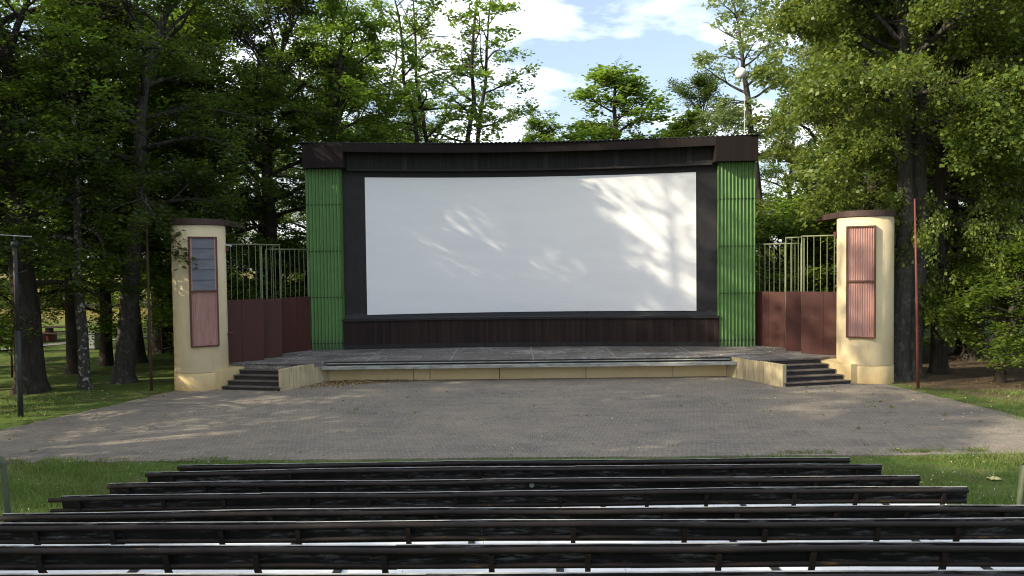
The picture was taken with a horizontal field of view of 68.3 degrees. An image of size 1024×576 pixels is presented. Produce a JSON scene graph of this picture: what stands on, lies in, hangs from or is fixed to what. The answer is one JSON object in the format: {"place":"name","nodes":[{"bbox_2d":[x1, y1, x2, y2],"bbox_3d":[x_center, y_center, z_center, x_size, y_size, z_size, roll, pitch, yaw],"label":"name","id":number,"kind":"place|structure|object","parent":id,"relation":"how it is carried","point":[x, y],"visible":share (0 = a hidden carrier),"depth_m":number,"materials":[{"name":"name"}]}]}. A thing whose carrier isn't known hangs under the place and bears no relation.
{"place":"outdoors","nodes":[
{"label":"outdoors","id":0,"kind":"place"},
{"bbox_2d":[0,336,151,350],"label":"path","id":1,"kind":"structure","parent":0,"point":[54,344],"depth_m":40.07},
{"bbox_2d":[0,0,962,258],"label":"sky","id":2,"kind":"structure","parent":0,"point":[660,37],"materials":[{"name":"blue"}]},
{"bbox_2d":[0,376,1023,463],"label":"plaza","id":3,"kind":"structure","parent":0,"point":[636,411],"depth_m":19.19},
{"bbox_2d":[222,364,329,390],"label":"staircase","id":4,"kind":"structure","parent":3,"relation":"on","point":[293,377],"depth_m":25.17,"materials":[{"name":"paint"}]},
{"bbox_2d":[4,385,1022,463],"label":"weeds","id":5,"kind":"object","parent":3,"relation":"on","point":[788,450],"visible":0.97,"depth_m":15.99,"materials":[{"name":"green plant"}]},
{"bbox_2d":[726,357,850,386],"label":"staircase","id":6,"kind":"structure","parent":3,"relation":"on","point":[797,372],"depth_m":24.95,"materials":[{"name":"paint"}]},
{"bbox_2d":[0,270,1023,522],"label":"ground","id":7,"kind":"structure","parent":0,"point":[970,376],"depth_m":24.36,"materials":[{"name":"green plant"}]},
{"bbox_2d":[0,456,10,512],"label":"handrail","id":8,"kind":"object","parent":7,"relation":"on","point":[5,487],"visible":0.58,"depth_m":8.96,"materials":[{"name":"metal"}]},
{"bbox_2d":[0,26,17,170],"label":"tree","id":9,"kind":"object","parent":7,"relation":"on","point":[2,41],"visible":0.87,"depth_m":24.15,"materials":[{"name":"green plant"}]},
{"bbox_2d":[10,345,12,377],"bbox_3d":[-18.996,2.775,28.666,0.092,1.401,0.084,-1,2,0],"label":"stake","id":10,"kind":"object","parent":7,"relation":"on","point":[11,360],"visible":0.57,"depth_m":28.64,"materials":[{"name":"brown wood"}]},
{"bbox_2d":[0,234,31,417],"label":"lamp post","id":11,"kind":"object","parent":7,"relation":"on","point":[18,352],"visible":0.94,"depth_m":20.77,"materials":[{"name":"grey metal"}]},
{"bbox_2d":[0,209,58,305],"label":"tree","id":12,"kind":"object","parent":7,"relation":"on","point":[7,285],"visible":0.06,"depth_m":38.18,"materials":[{"name":"green plant"}]},
{"bbox_2d":[0,28,69,312],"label":"tree","id":13,"kind":"object","parent":7,"relation":"on","point":[7,291],"visible":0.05,"depth_m":31.24,"materials":[{"name":"green plant"}]},
{"bbox_2d":[0,44,73,354],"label":"tree","id":14,"kind":"object","parent":7,"relation":"on","point":[10,323],"visible":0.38,"depth_m":24.82,"materials":[{"name":"green plant"}]},
{"bbox_2d":[42,332,55,340],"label":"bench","id":15,"kind":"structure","parent":7,"relation":"on","point":[50,337],"depth_m":42.48,"materials":[{"name":"red paint"}]},
{"bbox_2d":[36,223,67,305],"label":"shrub","id":16,"kind":"object","parent":7,"relation":"on","point":[50,270],"visible":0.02,"depth_m":57.22,"materials":[{"name":"green plant"}]},
{"bbox_2d":[42,326,64,341],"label":"picnic table","id":17,"kind":"object","parent":7,"relation":"on","point":[49,329],"visible":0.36,"depth_m":42.46,"materials":[{"name":"brown wood"}]},
{"bbox_2d":[9,114,104,303],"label":"tree","id":18,"kind":"object","parent":7,"relation":"on","point":[62,226],"visible":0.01,"depth_m":62.19,"materials":[{"name":"green plant"}]},
{"bbox_2d":[0,0,170,389],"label":"tree","id":19,"kind":"object","parent":7,"relation":"on","point":[54,9],"visible":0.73,"depth_m":24.65,"materials":[{"name":"green plant"}]},
{"bbox_2d":[0,49,187,366],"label":"tree","id":20,"kind":"object","parent":7,"relation":"on","point":[106,357],"visible":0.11,"depth_m":30.98,"materials":[{"name":"green plant"}]},
{"bbox_2d":[88,332,99,349],"bbox_3d":[-21.054,2.685,37.860,0.740,0.890,0.620,-1,2,0],"label":"waste bin","id":21,"kind":"object","parent":7,"relation":"on","point":[96,344],"visible":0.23,"depth_m":37.60,"materials":[{"name":"metal"}]},
{"bbox_2d":[0,0,197,374],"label":"tree","id":22,"kind":"object","parent":7,"relation":"on","point":[71,367],"visible":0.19,"depth_m":29.09,"materials":[{"name":"green plant"}]},
{"bbox_2d":[54,127,145,302],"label":"tree","id":23,"kind":"object","parent":7,"relation":"on","point":[88,257],"depth_m":59.84,"materials":[{"name":"green plant"}]},
{"bbox_2d":[0,0,221,394],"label":"tree","id":24,"kind":"object","parent":7,"relation":"on","point":[34,378],"visible":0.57,"depth_m":24.90,"materials":[{"name":"green plant"}]},
{"bbox_2d":[85,238,145,306],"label":"shrub","id":25,"kind":"object","parent":7,"relation":"on","point":[98,302],"visible":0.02,"depth_m":55.86,"materials":[{"name":"green plant"}]},
{"bbox_2d":[14,0,259,363],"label":"tree","id":26,"kind":"object","parent":7,"relation":"on","point":[141,356],"visible":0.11,"depth_m":31.30,"materials":[{"name":"green plant"}]},
{"bbox_2d":[30,0,261,353],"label":"tree","id":27,"kind":"object","parent":7,"relation":"on","point":[155,341],"visible":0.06,"depth_m":35.69,"materials":[{"name":"green plant"}]},
{"bbox_2d":[0,0,294,383],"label":"tree","id":28,"kind":"object","parent":7,"relation":"on","point":[123,371],"visible":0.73,"depth_m":26.72,"materials":[{"name":"green plant"}]},
{"bbox_2d":[145,197,152,390],"bbox_3d":[-12.018,0.317,24.991,0.095,6.600,0.100,-1,2,0],"label":"flag pole","id":29,"kind":"object","parent":7,"relation":"on","point":[149,321],"visible":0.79,"depth_m":24.97,"materials":[{"name":"brown metal"}]},
{"bbox_2d":[82,54,253,331],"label":"tree","id":30,"kind":"object","parent":7,"relation":"on","point":[169,260],"visible":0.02,"depth_m":43.05,"materials":[{"name":"green plant"}]},
{"bbox_2d":[92,0,317,339],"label":"tree","id":31,"kind":"object","parent":7,"relation":"on","point":[220,38],"visible":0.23,"depth_m":33.02,"materials":[{"name":"green plant"}]},
{"bbox_2d":[169,218,244,390],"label":"pillar","id":32,"kind":"structure","parent":7,"relation":"on","point":[200,330],"depth_m":24.77,"materials":[{"name":"beige paint"}]},
{"bbox_2d":[137,212,287,360],"bbox_3d":[-12.299,0.235,31.269,6.445,6.791,6.090,-2,2,-33],"label":"shrub","id":33,"kind":"object","parent":7,"relation":"on","point":[230,239],"visible":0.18,"depth_m":31.27,"materials":[{"name":"green plant"}]},
{"bbox_2d":[106,0,324,268],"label":"tree","id":34,"kind":"object","parent":7,"relation":"on","point":[254,127],"visible":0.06,"depth_m":36.34,"materials":[{"name":"green plant"}]},
{"bbox_2d":[227,250,251,291],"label":"shrub","id":35,"kind":"object","parent":7,"relation":"on","point":[233,273],"visible":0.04,"depth_m":55.52,"materials":[{"name":"green plant"}]},
{"bbox_2d":[189,84,305,278],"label":"tree","id":36,"kind":"object","parent":7,"relation":"on","point":[278,235],"visible":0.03,"depth_m":59.66,"materials":[{"name":"green plant"}]},
{"bbox_2d":[228,240,283,291],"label":"shrub","id":37,"kind":"object","parent":7,"relation":"on","point":[243,273],"visible":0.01,"depth_m":44.51,"materials":[{"name":"green plant"}]},
{"bbox_2d":[148,0,375,299],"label":"tree","id":38,"kind":"object","parent":7,"relation":"on","point":[291,8],"visible":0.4,"depth_m":34.83,"materials":[{"name":"green plant"}]},
{"bbox_2d":[231,232,303,296],"bbox_3d":[-12.412,0.234,38.798,5.882,6.198,5.558,-2,2,-34],"label":"shrub","id":39,"kind":"object","parent":7,"relation":"on","point":[259,260],"visible":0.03,"depth_m":38.69,"materials":[{"name":"green plant"}]},
{"bbox_2d":[232,228,307,297],"bbox_3d":[-10.089,0.373,34.302,5.860,6.175,5.538,0,2,26],"label":"shrub","id":40,"kind":"object","parent":7,"relation":"on","point":[299,260],"visible":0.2,"depth_m":33.37,"materials":[{"name":"green plant"}]},
{"bbox_2d":[277,238,302,281],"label":"shrub","id":41,"kind":"object","parent":7,"relation":"on","point":[291,274],"visible":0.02,"depth_m":55.11,"materials":[{"name":"green plant"}]},
{"bbox_2d":[282,269,307,296],"bbox_3d":[-8.889,0.259,36.482,5.587,6.230,5.912,-1,2,-4],"label":"shrub","id":42,"kind":"object","parent":7,"relation":"on","point":[297,282],"visible":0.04,"depth_m":36.77,"materials":[{"name":"green plant"}]},
{"bbox_2d":[287,246,306,288],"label":"shrub","id":43,"kind":"object","parent":7,"relation":"on","point":[298,272],"visible":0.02,"depth_m":41.10,"materials":[{"name":"green plant"}]},
{"bbox_2d":[242,75,394,278],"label":"tree","id":44,"kind":"object","parent":7,"relation":"on","point":[288,216],"visible":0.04,"depth_m":55.48,"materials":[{"name":"green plant"}]},
{"bbox_2d":[233,0,423,293],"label":"tree","id":45,"kind":"object","parent":7,"relation":"on","point":[370,30],"visible":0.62,"depth_m":35.99,"materials":[{"name":"green plant"}]},
{"bbox_2d":[245,32,421,287],"bbox_3d":[-9.620,-5.046,39.604,9.937,16.417,9.259,0,2,22],"label":"tree","id":46,"kind":"object","parent":7,"relation":"on","point":[347,58],"visible":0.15,"depth_m":38.51,"materials":[{"name":"green plant"}]},
{"bbox_2d":[228,0,442,184],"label":"tree","id":47,"kind":"object","parent":7,"relation":"on","point":[419,33],"visible":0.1,"depth_m":44.62,"materials":[{"name":"green plant"}]},
{"bbox_2d":[370,84,465,142],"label":"tree","id":48,"kind":"object","parent":7,"relation":"on","point":[429,104],"visible":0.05,"depth_m":58.61,"materials":[{"name":"green plant"}]},
{"bbox_2d":[336,0,559,142],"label":"tree","id":49,"kind":"object","parent":7,"relation":"on","point":[472,110],"visible":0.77,"depth_m":41.12,"materials":[{"name":"green plant"}]},
{"bbox_2d":[48,486,968,512],"bbox_3d":[-0.026,2.844,8.990,10.660,1.007,0.508,-1,2,0],"label":"bench","id":50,"kind":"object","parent":7,"relation":"on","point":[750,496],"visible":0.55,"depth_m":8.77,"materials":[{"name":"black paint"}]},
{"bbox_2d":[0,541,1023,572],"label":"bench","id":51,"kind":"object","parent":7,"relation":"on","point":[617,557],"visible":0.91,"depth_m":5.86,"materials":[{"name":"black paint"}]},
{"bbox_2d":[0,517,1023,544],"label":"bench","id":52,"kind":"object","parent":7,"relation":"on","point":[508,531],"visible":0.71,"depth_m":6.83,"materials":[{"name":"black paint"}]},
{"bbox_2d":[0,505,1023,522],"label":"bench","id":53,"kind":"object","parent":7,"relation":"on","point":[716,512],"visible":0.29,"depth_m":7.77,"materials":[{"name":"black paint"}]},
{"bbox_2d":[0,570,1023,575],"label":"bench","id":54,"kind":"object","parent":7,"relation":"on","point":[853,573],"visible":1,"depth_m":4.86,"materials":[{"name":"black paint"}]},
{"bbox_2d":[0,347,1023,502],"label":"fallen leaves","id":55,"kind":"object","parent":7,"relation":"on","point":[342,382],"visible":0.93,"depth_m":24.48,"materials":[{"name":"brown plant"}]},
{"bbox_2d":[106,475,920,503],"bbox_3d":[0.035,2.965,10.025,10.540,1.013,0.508,-1,2,0],"label":"bench","id":56,"kind":"object","parent":7,"relation":"on","point":[501,484],"visible":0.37,"depth_m":9.81,"materials":[{"name":"black paint"}]},
{"bbox_2d":[145,464,881,504],"bbox_3d":[0.036,3.045,11.038,10.540,0.999,0.508,-1,2,0],"label":"bench","id":57,"kind":"object","parent":7,"relation":"on","point":[500,472],"visible":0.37,"depth_m":10.82,"materials":[{"name":"black paint"}]},
{"bbox_2d":[177,457,849,470],"bbox_3d":[0.038,3.192,12.064,10.540,1.002,0.508,-1,2,0],"label":"bench","id":58,"kind":"object","parent":7,"relation":"on","point":[594,462],"visible":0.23,"depth_m":11.81,"materials":[{"name":"black paint"}]},
{"bbox_2d":[229,345,835,380],"bbox_3d":[0.683,2.771,28.444,24.300,0.750,6.540,-1,2,0],"label":"stage","id":59,"kind":"object","parent":7,"relation":"on","point":[472,363],"visible":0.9,"depth_m":26.56,"materials":[{"name":"concrete"}]},
{"bbox_2d":[227,244,310,362],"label":"gate","id":60,"kind":"structure","parent":59,"relation":"on","point":[261,328],"depth_m":27.43,"materials":[{"name":"brown metal"}]},
{"bbox_2d":[755,235,836,354],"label":"gate","id":61,"kind":"structure","parent":59,"relation":"on","point":[804,321],"depth_m":27.53,"materials":[{"name":"brown metal"}]},
{"bbox_2d":[518,113,566,141],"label":"tree","id":62,"kind":"object","parent":7,"relation":"on","point":[539,127],"visible":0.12,"depth_m":50.99,"materials":[{"name":"green plant"}]},
{"bbox_2d":[543,54,685,141],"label":"tree","id":63,"kind":"object","parent":7,"relation":"on","point":[626,85],"visible":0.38,"depth_m":48.77,"materials":[{"name":"green plant"}]},
{"bbox_2d":[659,105,716,137],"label":"tree","id":64,"kind":"object","parent":7,"relation":"on","point":[682,127],"visible":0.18,"depth_m":44.93,"materials":[{"name":"green plant"}]},
{"bbox_2d":[661,65,781,258],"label":"tree","id":65,"kind":"object","parent":7,"relation":"on","point":[699,83],"visible":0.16,"depth_m":56.99,"materials":[{"name":"green plant"}]},
{"bbox_2d":[689,0,814,289],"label":"tree","id":66,"kind":"object","parent":7,"relation":"on","point":[743,46],"visible":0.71,"depth_m":43.81,"materials":[{"name":"green plant"}]},
{"bbox_2d":[753,103,822,281],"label":"tree","id":67,"kind":"object","parent":7,"relation":"on","point":[809,142],"visible":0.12,"depth_m":59.84,"materials":[{"name":"green plant"}]},
{"bbox_2d":[755,205,833,291],"bbox_3d":[10.873,-0.131,32.491,6.183,6.895,6.543,-1,2,0],"label":"shrub","id":68,"kind":"object","parent":7,"relation":"on","point":[765,231],"visible":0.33,"depth_m":31.86,"materials":[{"name":"green plant"}]},
{"bbox_2d":[755,186,836,291],"bbox_3d":[12.152,-0.770,34.683,7.307,8.148,7.733,1,2,33],"label":"shrub","id":69,"kind":"object","parent":7,"relation":"on","point":[781,204],"visible":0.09,"depth_m":33.49,"materials":[{"name":"green plant"}]},
{"bbox_2d":[763,200,836,291],"bbox_3d":[13.336,-0.256,31.303,6.841,7.208,6.464,-1,2,-19],"label":"shrub","id":70,"kind":"object","parent":7,"relation":"on","point":[825,227],"visible":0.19,"depth_m":30.85,"materials":[{"name":"green plant"}]},
{"bbox_2d":[740,40,889,283],"bbox_3d":[16.140,-5.460,38.937,10.733,16.673,9.988,1,3,41],"label":"tree","id":71,"kind":"object","parent":7,"relation":"on","point":[780,154],"visible":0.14,"depth_m":37.74,"materials":[{"name":"green plant"}]},
{"bbox_2d":[816,210,895,383],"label":"speaker tower","id":72,"kind":"structure","parent":7,"relation":"on","point":[865,305],"depth_m":24.57,"materials":[{"name":"beige paint"}]},
{"bbox_2d":[745,16,1005,297],"bbox_3d":[16.479,-6.796,33.963,11.336,19.710,11.467,-1,2,-17],"label":"tree","id":73,"kind":"object","parent":7,"relation":"on","point":[762,74],"visible":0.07,"depth_m":33.84,"materials":[{"name":"green plant"}]},
{"bbox_2d":[769,31,992,289],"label":"tree","id":74,"kind":"object","parent":7,"relation":"on","point":[777,103],"depth_m":40.06,"materials":[{"name":"green plant"}]},
{"bbox_2d":[750,0,1023,380],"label":"tree","id":75,"kind":"object","parent":7,"relation":"on","point":[835,19],"visible":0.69,"depth_m":24.70,"materials":[{"name":"green plant"}]},
{"bbox_2d":[831,237,958,351],"bbox_3d":[15.403,0.425,30.721,5.059,5.641,5.354,-2,3,-38],"label":"shrub","id":76,"kind":"object","parent":7,"relation":"on","point":[926,341],"depth_m":30.18,"materials":[{"name":"green plant"}]},
{"bbox_2d":[914,199,919,388],"bbox_3d":[12.700,0.288,23.697,0.217,6.157,0.090,-1,2,0],"label":"flag pole","id":77,"kind":"object","parent":7,"relation":"on","point":[917,328],"visible":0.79,"depth_m":23.68,"materials":[{"name":"brown metal"}]},
{"bbox_2d":[837,22,1023,360],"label":"tree","id":78,"kind":"object","parent":7,"relation":"on","point":[885,189],"visible":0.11,"depth_m":29.93,"materials":[{"name":"green plant"}]},
{"bbox_2d":[839,0,1023,374],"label":"tree","id":79,"kind":"object","parent":7,"relation":"on","point":[933,237],"visible":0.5,"depth_m":25.39,"materials":[{"name":"green plant"}]},
{"bbox_2d":[850,28,1023,354],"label":"tree","id":80,"kind":"object","parent":7,"relation":"on","point":[955,205],"visible":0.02,"depth_m":31.71,"materials":[{"name":"green plant"}]},
{"bbox_2d":[928,182,997,327],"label":"tree","id":81,"kind":"object","parent":7,"relation":"on","point":[964,206],"depth_m":40.63,"materials":[{"name":"green plant"}]},
{"bbox_2d":[920,237,1023,382],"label":"tree","id":82,"kind":"object","parent":7,"relation":"on","point":[1007,338],"visible":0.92,"depth_m":24.37,"materials":[{"name":"green plant"}]},
{"bbox_2d":[929,53,1023,350],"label":"tree","id":83,"kind":"object","parent":7,"relation":"on","point":[946,204],"visible":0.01,"depth_m":32.87,"materials":[{"name":"green plant"}]},
{"bbox_2d":[947,78,1023,324],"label":"tree","id":84,"kind":"object","parent":7,"relation":"on","point":[952,295],"visible":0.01,"depth_m":35.38,"materials":[{"name":"green plant"}]},
{"bbox_2d":[986,476,1001,479],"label":"crumpled leaf","id":85,"kind":"object","parent":7,"relation":"on","point":[993,478],"visible":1,"depth_m":13.90,"materials":[{"name":"beige plant"}]},
{"bbox_2d":[980,106,1023,271],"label":"tree","id":86,"kind":"object","parent":7,"relation":"on","point":[1020,216],"visible":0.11,"depth_m":27.60,"materials":[{"name":"green plant"}]},
{"bbox_2d":[1016,456,1023,504],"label":"handrail","id":87,"kind":"object","parent":7,"relation":"on","point":[1020,493],"visible":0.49,"depth_m":8.97,"materials":[{"name":"metal"}]},
{"bbox_2d":[297,133,760,349],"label":"cinema screen building","id":88,"kind":"structure","parent":0,"point":[634,242],"depth_m":30.10,"materials":[{"name":"white fabric"}]},
{"bbox_2d":[735,67,746,134],"bbox_3d":[9.864,-3.269,32.510,0.468,12.320,0.467,-1,2,0],"label":"globe lamp","id":89,"kind":"object","parent":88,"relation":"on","point":[741,73],"visible":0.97,"depth_m":32.21,"materials":[{"name":"white glass"}]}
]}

